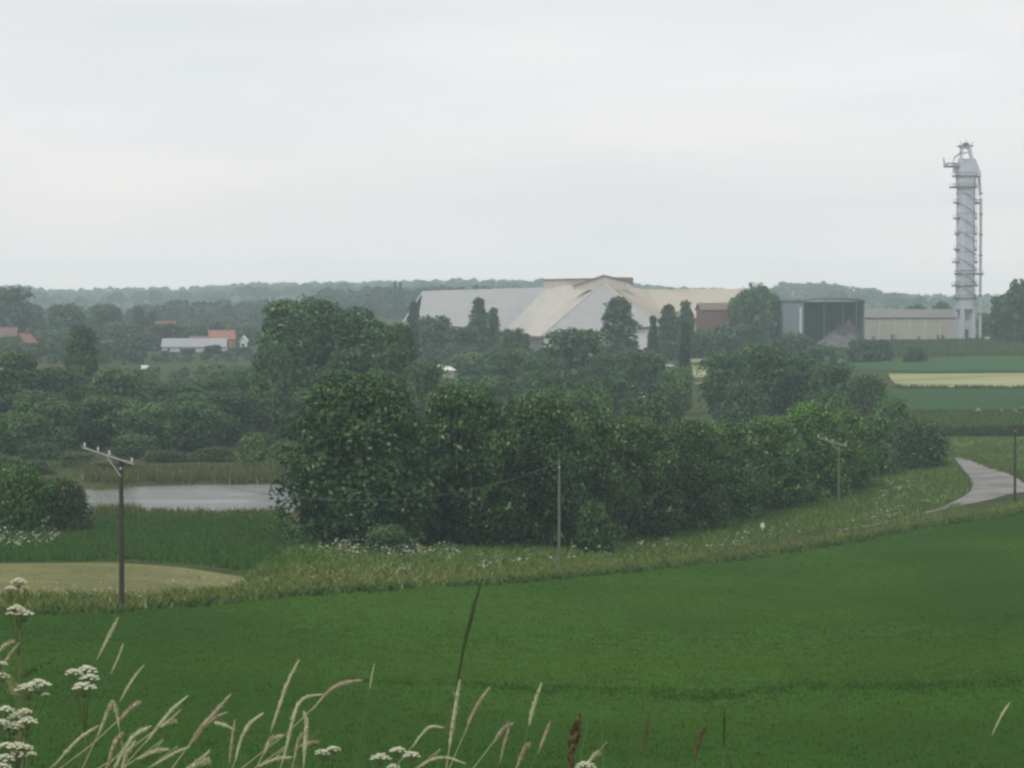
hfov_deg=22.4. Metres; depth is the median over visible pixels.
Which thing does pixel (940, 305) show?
bush
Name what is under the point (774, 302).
broadleaf tree
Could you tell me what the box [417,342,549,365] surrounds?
valley scrub
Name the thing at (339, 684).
grass stem
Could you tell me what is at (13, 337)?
broadleaf tree
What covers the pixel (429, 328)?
broadleaf tree
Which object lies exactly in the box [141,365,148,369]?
bale
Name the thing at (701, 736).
grass stem
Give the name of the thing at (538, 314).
storage hall
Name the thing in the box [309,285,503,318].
hillside wood
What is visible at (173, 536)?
bank grass
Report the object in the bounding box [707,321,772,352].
bush
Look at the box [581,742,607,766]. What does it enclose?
grass stem
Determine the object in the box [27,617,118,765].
grass stem
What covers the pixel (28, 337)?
house
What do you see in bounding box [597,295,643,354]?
ash tree
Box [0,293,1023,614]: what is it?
ground
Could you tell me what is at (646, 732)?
grass stem
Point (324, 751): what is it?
cow parsley
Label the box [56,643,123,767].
grass stem
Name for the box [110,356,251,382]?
valley field
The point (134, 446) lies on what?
bush
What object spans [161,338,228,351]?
village hall
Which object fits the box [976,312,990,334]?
broadleaf tree
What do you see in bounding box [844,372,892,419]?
broadleaf tree
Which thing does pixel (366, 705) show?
grass stem
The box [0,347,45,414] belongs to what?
broadleaf tree
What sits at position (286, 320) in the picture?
willow tree
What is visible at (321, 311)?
willow tree
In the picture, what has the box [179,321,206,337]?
broadleaf tree
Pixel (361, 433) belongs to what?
lane tree
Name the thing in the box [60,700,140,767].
grass stem
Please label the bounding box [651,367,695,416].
bush
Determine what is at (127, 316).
hillside wood
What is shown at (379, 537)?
bush
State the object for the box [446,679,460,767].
grass stem
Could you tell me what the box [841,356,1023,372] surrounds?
green field
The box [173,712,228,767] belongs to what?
grass stem
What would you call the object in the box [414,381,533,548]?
lane tree
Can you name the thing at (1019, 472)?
lane verge
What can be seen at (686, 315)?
broadleaf tree
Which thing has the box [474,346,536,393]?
broadleaf tree
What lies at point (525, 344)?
broadleaf tree
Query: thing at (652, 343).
conifer tree
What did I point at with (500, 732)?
grass stem
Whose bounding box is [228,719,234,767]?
grass stem
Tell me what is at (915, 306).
bush
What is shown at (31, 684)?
cow parsley
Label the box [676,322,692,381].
conifer tree
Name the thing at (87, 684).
cow parsley
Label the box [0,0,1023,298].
sky
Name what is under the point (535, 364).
broadleaf tree
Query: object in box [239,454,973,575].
hedge bottom
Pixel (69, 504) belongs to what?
bush
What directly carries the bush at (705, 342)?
on the ground at (694, 411)
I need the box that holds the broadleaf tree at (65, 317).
[44,302,88,330]
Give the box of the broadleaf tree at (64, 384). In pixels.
[36,365,93,404]
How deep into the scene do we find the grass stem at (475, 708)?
6.03 m
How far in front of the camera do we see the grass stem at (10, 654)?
6.53 m
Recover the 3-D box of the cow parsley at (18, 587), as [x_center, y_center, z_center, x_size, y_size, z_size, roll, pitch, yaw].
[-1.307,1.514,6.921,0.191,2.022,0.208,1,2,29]
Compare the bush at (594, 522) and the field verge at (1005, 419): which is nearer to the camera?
the bush at (594, 522)
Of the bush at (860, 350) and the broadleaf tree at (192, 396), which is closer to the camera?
the broadleaf tree at (192, 396)
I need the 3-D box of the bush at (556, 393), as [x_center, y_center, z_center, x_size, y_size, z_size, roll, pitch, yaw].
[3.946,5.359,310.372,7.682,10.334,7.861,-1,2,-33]
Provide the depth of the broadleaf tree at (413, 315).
698.95 m
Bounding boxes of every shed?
[437,365,455,377]
[865,309,956,340]
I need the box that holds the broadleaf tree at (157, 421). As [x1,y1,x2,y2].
[112,401,185,450]
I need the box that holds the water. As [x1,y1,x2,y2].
[82,484,299,513]
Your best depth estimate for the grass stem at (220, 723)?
5.93 m
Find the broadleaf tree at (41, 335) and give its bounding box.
[33,329,71,345]
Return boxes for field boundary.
[891,383,1023,388]
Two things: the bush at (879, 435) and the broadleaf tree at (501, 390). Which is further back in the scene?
the broadleaf tree at (501, 390)
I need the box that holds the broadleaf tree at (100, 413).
[78,393,136,450]
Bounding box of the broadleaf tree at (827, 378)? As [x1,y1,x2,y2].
[802,360,859,403]
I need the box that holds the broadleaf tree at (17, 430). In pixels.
[0,412,52,454]
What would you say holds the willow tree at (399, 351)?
on the ground at (694, 411)
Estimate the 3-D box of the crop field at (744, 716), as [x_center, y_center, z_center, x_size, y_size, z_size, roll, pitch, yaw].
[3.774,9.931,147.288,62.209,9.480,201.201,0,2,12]
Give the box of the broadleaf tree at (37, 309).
[25,302,47,335]
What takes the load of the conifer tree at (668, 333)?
on the ground at (694, 411)
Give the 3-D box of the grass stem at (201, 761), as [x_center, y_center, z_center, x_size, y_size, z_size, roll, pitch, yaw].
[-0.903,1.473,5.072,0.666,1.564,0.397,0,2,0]
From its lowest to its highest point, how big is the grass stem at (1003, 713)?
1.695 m
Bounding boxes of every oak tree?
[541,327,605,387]
[990,278,1023,341]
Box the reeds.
[71,457,290,484]
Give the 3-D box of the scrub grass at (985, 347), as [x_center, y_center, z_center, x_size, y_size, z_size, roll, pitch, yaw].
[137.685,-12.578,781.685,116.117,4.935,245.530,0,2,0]
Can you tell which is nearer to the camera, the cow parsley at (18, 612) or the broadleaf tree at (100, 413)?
the cow parsley at (18, 612)
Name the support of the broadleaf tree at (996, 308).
on the ground at (694, 411)
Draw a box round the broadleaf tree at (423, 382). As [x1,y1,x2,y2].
[402,357,448,432]
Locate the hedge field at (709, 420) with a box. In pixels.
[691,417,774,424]
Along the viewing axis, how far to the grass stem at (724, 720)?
6.63 m
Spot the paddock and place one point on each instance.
(965, 444)
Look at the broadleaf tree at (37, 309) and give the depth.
917.28 m
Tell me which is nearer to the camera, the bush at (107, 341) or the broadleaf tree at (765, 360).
the broadleaf tree at (765, 360)
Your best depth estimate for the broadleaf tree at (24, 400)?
348.25 m
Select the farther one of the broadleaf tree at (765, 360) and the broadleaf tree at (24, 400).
the broadleaf tree at (765, 360)
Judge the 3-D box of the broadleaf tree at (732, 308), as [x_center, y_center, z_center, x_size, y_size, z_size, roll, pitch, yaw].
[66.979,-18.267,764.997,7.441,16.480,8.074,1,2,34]
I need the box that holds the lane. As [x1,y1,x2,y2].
[839,458,1023,530]
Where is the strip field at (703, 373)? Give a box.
[689,358,706,383]
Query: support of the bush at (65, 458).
on the ground at (694, 411)
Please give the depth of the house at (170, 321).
984.53 m
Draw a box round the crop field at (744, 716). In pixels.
[0,514,1023,767]
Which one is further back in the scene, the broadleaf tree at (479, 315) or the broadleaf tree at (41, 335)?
the broadleaf tree at (41, 335)
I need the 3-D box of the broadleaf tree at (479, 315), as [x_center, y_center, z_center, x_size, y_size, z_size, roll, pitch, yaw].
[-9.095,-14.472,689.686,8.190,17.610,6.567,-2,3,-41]
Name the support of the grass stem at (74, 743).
on the ground at (694, 411)
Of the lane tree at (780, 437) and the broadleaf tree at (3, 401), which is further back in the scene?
the broadleaf tree at (3, 401)
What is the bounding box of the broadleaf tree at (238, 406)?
[206,389,262,445]
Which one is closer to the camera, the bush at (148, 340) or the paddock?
the paddock
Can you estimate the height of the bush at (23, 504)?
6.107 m
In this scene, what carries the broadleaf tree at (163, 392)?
on the ground at (694, 411)
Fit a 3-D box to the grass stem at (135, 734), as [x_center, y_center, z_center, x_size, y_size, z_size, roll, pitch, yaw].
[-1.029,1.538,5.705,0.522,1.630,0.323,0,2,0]
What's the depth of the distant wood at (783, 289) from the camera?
2050.43 m
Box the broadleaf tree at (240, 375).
[223,369,251,393]
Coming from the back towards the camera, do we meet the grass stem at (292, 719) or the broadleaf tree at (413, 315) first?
the broadleaf tree at (413, 315)
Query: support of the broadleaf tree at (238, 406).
on the ground at (694, 411)
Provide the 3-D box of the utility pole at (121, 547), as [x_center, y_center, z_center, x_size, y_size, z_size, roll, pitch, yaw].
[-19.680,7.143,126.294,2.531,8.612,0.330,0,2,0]
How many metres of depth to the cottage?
857.52 m
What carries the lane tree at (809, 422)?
on the ground at (694, 411)
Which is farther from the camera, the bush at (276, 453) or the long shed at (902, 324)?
the long shed at (902, 324)
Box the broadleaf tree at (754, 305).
[737,282,777,341]
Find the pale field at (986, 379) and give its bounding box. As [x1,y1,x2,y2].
[889,373,1023,386]
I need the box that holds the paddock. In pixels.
[951,437,1023,470]
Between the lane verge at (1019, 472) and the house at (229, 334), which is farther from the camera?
the house at (229, 334)
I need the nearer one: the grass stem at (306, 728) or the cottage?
the grass stem at (306, 728)
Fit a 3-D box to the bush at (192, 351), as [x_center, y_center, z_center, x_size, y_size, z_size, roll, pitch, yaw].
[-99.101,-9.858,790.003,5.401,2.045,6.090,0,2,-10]
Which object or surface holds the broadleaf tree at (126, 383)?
on the ground at (694, 411)
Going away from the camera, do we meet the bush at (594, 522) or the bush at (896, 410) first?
the bush at (594, 522)
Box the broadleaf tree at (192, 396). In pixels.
[158,391,216,405]
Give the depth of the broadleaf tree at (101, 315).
906.49 m
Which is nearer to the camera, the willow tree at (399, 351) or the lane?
the lane
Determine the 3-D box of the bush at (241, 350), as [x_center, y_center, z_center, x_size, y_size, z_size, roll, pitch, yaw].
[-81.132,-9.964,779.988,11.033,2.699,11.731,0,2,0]
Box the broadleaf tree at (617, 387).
[575,375,631,422]
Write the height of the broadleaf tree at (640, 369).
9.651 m
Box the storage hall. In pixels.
[403,275,743,352]
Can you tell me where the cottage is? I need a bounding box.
[239,335,248,346]
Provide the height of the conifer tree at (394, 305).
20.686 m
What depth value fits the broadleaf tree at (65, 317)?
896.54 m
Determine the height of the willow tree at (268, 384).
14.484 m
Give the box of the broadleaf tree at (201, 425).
[171,400,227,450]
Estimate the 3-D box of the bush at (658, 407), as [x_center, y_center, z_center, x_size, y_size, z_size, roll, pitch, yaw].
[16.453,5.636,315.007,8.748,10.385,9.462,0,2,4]
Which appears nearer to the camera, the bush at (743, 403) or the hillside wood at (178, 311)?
the bush at (743, 403)
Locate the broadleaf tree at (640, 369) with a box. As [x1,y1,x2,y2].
[613,348,669,397]
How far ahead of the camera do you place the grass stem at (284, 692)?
6.63 m
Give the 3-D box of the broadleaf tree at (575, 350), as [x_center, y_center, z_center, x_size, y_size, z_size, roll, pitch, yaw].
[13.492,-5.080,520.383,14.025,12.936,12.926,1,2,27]
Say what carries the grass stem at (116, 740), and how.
on the ground at (694, 411)
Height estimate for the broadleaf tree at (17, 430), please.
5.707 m
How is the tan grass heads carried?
on the verge grass at (336, 576)
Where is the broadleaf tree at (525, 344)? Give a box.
[520,333,531,353]
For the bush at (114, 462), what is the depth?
289.05 m
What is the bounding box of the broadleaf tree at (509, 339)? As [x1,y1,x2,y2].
[498,327,524,349]
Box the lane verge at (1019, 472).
[957,452,1023,480]
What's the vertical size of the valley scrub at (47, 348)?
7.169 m
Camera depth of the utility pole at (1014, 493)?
248.31 m
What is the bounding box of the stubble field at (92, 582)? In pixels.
[0,563,244,595]
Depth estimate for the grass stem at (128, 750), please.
5.43 m
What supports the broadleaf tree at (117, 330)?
on the ground at (694, 411)
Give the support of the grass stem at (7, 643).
on the ground at (694, 411)
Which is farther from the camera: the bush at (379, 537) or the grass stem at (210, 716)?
the bush at (379, 537)
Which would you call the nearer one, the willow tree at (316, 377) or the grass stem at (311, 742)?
the grass stem at (311, 742)
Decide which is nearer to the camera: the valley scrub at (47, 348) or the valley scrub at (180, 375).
the valley scrub at (180, 375)
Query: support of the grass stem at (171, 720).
on the ground at (694, 411)
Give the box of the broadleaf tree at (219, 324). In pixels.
[204,319,236,335]
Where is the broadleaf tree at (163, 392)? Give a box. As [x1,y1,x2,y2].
[146,381,208,403]
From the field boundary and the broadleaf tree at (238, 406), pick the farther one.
the field boundary
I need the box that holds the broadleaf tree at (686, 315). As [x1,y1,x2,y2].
[675,299,696,352]
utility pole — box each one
[82,442,133,607]
[558,459,560,567]
[817,435,846,500]
[1013,425,1015,501]
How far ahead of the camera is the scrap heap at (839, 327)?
763.76 m
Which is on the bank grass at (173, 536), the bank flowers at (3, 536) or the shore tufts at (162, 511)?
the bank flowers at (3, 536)
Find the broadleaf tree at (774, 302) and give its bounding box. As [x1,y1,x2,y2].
[767,292,780,343]
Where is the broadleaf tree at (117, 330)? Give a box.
[102,321,142,341]
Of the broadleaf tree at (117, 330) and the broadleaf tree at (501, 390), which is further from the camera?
the broadleaf tree at (117, 330)
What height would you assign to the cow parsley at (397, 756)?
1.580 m
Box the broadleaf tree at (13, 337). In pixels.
[0,335,20,340]
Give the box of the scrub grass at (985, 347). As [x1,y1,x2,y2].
[831,333,1023,358]
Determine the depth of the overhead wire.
144.60 m
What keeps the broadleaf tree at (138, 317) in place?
on the ground at (694, 411)
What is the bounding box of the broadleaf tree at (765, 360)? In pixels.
[729,341,789,415]
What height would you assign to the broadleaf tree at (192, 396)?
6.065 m
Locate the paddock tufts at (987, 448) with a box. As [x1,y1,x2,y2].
[948,436,1023,467]
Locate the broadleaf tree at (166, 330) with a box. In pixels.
[147,322,184,348]
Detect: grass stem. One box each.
[0,633,16,650]
[2,643,18,667]
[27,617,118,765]
[50,725,97,767]
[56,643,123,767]
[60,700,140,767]
[70,665,143,767]
[82,700,112,767]
[99,709,181,767]
[105,726,152,767]
[106,732,123,766]
[113,701,125,767]
[113,741,130,767]
[121,741,135,767]
[123,739,168,767]
[124,695,187,765]
[148,746,190,767]
[172,693,231,767]
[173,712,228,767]
[187,749,211,767]
[210,711,297,767]
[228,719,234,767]
[232,712,263,767]
[242,679,362,767]
[255,746,292,767]
[257,731,283,765]
[259,660,299,760]
[265,729,320,767]
[280,694,321,767]
[292,731,304,767]
[302,711,308,767]
[355,663,374,765]
[396,725,443,765]
[416,748,465,767]
[441,577,482,767]
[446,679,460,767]
[449,686,489,767]
[473,720,513,767]
[498,727,509,767]
[516,741,530,767]
[517,682,541,767]
[531,722,550,767]
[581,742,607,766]
[642,714,649,767]
[690,725,706,767]
[722,709,725,748]
[972,702,1009,767]
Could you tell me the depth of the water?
257.89 m
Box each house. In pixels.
[0,323,18,337]
[17,328,37,345]
[156,318,175,323]
[189,336,207,337]
[208,326,235,347]
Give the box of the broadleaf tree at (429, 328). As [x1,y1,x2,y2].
[416,315,452,362]
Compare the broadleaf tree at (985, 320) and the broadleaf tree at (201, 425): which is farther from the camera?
the broadleaf tree at (985, 320)
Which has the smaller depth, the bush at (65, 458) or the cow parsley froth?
the cow parsley froth
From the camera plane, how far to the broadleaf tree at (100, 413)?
335.96 m
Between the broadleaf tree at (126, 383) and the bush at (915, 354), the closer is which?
the broadleaf tree at (126, 383)
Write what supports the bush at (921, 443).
on the ground at (694, 411)
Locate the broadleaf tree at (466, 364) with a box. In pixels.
[449,352,488,380]
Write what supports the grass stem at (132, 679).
on the ground at (694, 411)
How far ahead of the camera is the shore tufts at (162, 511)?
224.19 m
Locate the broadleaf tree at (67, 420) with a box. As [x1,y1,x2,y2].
[27,399,90,450]
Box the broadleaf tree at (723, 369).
[695,350,761,421]
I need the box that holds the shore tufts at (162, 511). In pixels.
[132,505,287,521]
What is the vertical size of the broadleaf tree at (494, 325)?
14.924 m
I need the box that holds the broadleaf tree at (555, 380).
[518,370,588,401]
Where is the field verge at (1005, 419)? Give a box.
[906,408,1023,427]
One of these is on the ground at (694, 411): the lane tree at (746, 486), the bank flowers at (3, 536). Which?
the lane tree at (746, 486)
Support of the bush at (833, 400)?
on the ground at (694, 411)
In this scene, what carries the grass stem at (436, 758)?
on the ground at (694, 411)
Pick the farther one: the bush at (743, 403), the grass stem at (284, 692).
the bush at (743, 403)
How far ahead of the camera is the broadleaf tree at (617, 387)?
403.06 m
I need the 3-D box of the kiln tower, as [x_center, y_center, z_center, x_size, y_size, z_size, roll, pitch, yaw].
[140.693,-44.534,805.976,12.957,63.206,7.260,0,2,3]
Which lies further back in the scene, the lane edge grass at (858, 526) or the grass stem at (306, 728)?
the lane edge grass at (858, 526)
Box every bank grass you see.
[0,512,321,570]
[53,686,992,767]
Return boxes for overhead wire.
[128,461,556,500]
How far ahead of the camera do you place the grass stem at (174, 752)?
5.53 m
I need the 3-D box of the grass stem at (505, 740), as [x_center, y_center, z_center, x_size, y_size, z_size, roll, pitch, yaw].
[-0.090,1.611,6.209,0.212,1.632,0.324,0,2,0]
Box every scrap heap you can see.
[834,324,842,333]
[838,319,860,338]
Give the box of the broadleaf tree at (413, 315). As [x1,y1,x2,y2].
[407,300,420,349]
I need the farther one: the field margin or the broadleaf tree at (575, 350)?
the broadleaf tree at (575, 350)
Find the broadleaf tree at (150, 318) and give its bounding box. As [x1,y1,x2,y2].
[146,309,156,330]
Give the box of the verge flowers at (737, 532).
[476,476,946,566]
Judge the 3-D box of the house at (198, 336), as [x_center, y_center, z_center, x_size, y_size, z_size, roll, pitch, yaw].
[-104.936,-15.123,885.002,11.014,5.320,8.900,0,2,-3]
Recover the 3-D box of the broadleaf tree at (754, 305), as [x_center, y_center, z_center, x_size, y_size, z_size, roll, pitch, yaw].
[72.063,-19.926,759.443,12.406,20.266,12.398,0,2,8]
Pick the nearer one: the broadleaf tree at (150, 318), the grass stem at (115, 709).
the grass stem at (115, 709)
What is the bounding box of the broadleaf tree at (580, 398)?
[562,385,613,418]
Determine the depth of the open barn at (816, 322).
778.89 m
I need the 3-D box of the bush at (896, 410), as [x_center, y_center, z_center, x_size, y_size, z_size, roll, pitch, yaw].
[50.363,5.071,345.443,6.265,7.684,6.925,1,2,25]
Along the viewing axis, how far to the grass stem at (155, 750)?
5.33 m
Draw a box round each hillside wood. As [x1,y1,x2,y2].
[42,306,157,327]
[141,298,352,328]
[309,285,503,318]
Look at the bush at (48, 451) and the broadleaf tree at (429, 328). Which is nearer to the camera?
the bush at (48, 451)
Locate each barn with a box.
[695,303,732,331]
[779,298,864,343]
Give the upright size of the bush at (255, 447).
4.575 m
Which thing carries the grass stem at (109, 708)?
on the ground at (694, 411)
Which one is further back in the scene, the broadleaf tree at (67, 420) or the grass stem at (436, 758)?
the broadleaf tree at (67, 420)
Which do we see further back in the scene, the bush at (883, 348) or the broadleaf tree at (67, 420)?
the bush at (883, 348)
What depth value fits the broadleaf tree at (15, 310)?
895.62 m
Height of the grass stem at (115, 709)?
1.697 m
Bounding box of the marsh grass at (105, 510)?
[87,482,142,517]
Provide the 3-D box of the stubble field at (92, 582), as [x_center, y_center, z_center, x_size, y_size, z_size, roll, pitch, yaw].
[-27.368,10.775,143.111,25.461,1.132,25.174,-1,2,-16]
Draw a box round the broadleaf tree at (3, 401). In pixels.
[0,391,7,406]
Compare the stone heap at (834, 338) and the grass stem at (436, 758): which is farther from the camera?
the stone heap at (834, 338)
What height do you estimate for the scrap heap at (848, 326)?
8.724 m
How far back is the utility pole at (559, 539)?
168.34 m
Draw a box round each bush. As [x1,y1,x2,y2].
[0,452,27,466]
[0,460,58,533]
[14,458,62,474]
[16,442,75,459]
[39,475,99,531]
[51,450,98,466]
[79,459,137,469]
[99,340,133,347]
[103,433,161,458]
[127,330,161,351]
[137,449,197,462]
[180,348,195,354]
[187,446,238,461]
[204,345,223,354]
[227,347,255,354]
[236,430,277,466]
[263,441,302,467]
[359,523,416,555]
[440,374,463,387]
[519,386,568,407]
[571,499,619,554]
[615,388,680,424]
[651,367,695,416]
[689,329,724,358]
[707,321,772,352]
[713,377,770,426]
[772,330,814,352]
[801,342,847,366]
[811,391,861,415]
[842,337,880,361]
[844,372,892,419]
[862,410,903,477]
[867,394,911,441]
[872,339,893,360]
[892,417,951,470]
[900,346,928,361]
[907,304,926,308]
[932,301,951,308]
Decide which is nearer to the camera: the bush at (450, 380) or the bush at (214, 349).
the bush at (450, 380)
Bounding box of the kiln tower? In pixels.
[943,141,983,338]
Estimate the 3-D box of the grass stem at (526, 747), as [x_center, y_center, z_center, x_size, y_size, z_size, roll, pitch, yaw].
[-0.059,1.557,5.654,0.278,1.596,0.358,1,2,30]
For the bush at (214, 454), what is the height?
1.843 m
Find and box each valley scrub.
[0,338,148,364]
[109,363,253,384]
[129,349,254,363]
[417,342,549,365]
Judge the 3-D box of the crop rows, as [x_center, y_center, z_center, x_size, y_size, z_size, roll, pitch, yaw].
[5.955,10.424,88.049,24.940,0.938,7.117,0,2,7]
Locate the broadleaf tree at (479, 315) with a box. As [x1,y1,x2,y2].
[465,297,492,345]
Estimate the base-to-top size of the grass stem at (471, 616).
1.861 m
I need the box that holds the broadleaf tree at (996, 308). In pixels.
[987,294,1004,340]
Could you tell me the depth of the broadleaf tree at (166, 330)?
867.45 m
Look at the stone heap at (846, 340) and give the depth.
754.68 m
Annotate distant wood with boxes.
[0,278,740,308]
[767,281,932,308]
[790,283,1007,311]
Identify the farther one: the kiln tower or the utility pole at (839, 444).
the kiln tower
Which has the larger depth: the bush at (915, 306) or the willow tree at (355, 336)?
the bush at (915, 306)
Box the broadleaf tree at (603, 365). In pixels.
[580,353,623,377]
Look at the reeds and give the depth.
277.62 m
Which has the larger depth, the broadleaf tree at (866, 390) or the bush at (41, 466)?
the broadleaf tree at (866, 390)
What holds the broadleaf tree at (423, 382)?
on the ground at (694, 411)
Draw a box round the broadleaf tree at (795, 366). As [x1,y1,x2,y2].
[771,350,817,417]
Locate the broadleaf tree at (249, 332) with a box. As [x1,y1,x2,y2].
[231,324,261,345]
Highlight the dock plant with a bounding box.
[567,713,583,767]
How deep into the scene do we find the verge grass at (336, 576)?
153.43 m
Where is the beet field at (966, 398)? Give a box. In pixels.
[884,388,1023,409]
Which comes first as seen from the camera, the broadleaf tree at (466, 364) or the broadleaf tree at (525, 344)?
the broadleaf tree at (466, 364)
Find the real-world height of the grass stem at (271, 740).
1.622 m
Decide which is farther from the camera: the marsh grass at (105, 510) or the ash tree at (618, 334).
the ash tree at (618, 334)
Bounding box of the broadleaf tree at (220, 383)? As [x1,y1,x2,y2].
[193,376,240,393]
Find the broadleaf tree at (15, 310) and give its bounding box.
[0,285,42,332]
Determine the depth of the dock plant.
5.02 m
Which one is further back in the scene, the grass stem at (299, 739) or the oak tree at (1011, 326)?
the oak tree at (1011, 326)
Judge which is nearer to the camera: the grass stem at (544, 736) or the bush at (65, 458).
the grass stem at (544, 736)
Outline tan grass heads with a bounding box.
[7,563,413,598]
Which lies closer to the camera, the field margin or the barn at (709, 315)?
the field margin
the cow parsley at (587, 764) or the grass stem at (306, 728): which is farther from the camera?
the grass stem at (306, 728)
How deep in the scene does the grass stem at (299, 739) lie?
5.53 m
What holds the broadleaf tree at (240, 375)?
on the ground at (694, 411)
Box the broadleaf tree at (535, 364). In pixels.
[515,356,564,395]
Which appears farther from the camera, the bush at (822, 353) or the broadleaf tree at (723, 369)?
the bush at (822, 353)
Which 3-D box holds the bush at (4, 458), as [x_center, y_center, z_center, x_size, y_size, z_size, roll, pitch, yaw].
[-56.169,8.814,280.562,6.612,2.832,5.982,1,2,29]
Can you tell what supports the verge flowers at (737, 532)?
on the ground at (694, 411)
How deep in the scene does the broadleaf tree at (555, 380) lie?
397.99 m
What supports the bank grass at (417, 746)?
on the ground at (694, 411)
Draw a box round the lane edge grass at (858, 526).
[826,502,969,533]
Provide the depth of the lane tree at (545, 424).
192.92 m
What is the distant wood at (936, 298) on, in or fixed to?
on the ground at (694, 411)
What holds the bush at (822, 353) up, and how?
on the ground at (694, 411)
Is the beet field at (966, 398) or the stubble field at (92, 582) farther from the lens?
the beet field at (966, 398)
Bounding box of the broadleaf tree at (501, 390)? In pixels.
[457,374,521,413]
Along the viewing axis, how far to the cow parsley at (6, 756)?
5.53 m
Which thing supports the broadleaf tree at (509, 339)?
on the ground at (694, 411)
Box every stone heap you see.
[817,331,843,347]
[838,332,856,347]
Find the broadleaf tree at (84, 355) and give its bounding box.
[60,323,109,400]
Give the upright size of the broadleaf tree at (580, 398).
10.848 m
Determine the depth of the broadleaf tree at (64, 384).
383.10 m
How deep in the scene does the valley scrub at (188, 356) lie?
690.78 m
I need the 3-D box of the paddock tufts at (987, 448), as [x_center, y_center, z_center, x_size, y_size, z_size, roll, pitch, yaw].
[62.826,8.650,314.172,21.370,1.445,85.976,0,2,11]
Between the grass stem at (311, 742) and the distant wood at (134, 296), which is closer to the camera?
the grass stem at (311, 742)
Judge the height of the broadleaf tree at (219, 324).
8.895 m
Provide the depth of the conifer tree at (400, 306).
1298.72 m
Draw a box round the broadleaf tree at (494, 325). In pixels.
[486,307,501,345]
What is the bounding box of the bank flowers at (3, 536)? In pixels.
[0,525,59,545]
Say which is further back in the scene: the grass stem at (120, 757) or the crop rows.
the crop rows
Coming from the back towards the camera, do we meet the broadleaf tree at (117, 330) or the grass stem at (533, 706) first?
the broadleaf tree at (117, 330)
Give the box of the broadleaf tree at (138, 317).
[131,305,145,332]
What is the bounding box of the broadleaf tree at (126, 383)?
[84,367,151,408]
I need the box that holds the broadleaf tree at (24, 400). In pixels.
[6,389,58,414]
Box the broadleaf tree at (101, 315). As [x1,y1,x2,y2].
[87,303,122,340]
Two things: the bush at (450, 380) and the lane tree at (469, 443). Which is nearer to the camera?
the lane tree at (469, 443)
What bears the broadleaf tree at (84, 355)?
on the ground at (694, 411)
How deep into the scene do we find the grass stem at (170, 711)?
5.93 m
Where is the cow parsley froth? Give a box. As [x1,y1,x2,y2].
[302,538,457,558]
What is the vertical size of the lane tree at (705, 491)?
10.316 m
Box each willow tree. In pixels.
[243,298,325,437]
[246,340,296,442]
[288,366,356,440]
[292,294,353,404]
[322,306,397,385]
[364,322,422,398]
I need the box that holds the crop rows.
[345,675,1023,702]
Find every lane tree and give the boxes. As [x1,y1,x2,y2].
[265,370,453,548]
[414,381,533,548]
[495,391,598,547]
[569,409,646,543]
[613,413,687,539]
[661,416,733,531]
[705,418,773,522]
[745,414,813,511]
[781,399,853,500]
[830,407,880,492]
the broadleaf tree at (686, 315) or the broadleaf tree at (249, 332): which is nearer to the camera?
the broadleaf tree at (686, 315)
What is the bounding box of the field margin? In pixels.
[942,423,1023,436]
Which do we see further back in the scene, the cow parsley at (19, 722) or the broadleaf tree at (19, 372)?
the broadleaf tree at (19, 372)
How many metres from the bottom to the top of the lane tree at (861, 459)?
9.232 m
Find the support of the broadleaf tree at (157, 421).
on the ground at (694, 411)
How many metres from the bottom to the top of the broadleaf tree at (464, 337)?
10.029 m
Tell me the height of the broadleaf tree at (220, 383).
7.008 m
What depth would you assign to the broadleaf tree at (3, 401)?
371.14 m
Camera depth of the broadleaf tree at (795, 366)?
409.29 m
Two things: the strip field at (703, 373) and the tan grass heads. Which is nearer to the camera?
the tan grass heads
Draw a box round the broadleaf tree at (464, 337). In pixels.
[433,326,483,362]
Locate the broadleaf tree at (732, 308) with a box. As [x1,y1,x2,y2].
[727,295,740,325]
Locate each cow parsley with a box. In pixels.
[0,661,51,767]
[0,705,37,767]
[0,742,36,767]
[2,604,33,767]
[3,577,57,767]
[65,665,99,767]
[315,746,340,767]
[370,746,420,767]
[575,761,596,767]
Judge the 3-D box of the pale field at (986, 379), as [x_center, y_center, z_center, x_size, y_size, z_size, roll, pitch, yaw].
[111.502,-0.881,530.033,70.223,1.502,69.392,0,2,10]
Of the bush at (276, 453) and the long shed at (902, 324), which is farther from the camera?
the long shed at (902, 324)
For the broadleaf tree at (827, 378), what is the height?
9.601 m
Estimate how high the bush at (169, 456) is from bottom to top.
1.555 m
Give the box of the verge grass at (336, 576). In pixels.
[0,499,1023,614]
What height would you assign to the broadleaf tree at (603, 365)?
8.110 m
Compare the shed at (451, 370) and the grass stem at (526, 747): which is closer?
the grass stem at (526, 747)
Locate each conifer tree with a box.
[392,280,397,319]
[397,282,403,319]
[644,315,659,353]
[658,303,681,360]
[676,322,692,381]
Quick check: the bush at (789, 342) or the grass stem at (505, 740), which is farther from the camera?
the bush at (789, 342)
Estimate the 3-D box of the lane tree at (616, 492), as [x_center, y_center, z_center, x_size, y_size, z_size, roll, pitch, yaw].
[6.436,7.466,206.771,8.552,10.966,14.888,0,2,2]

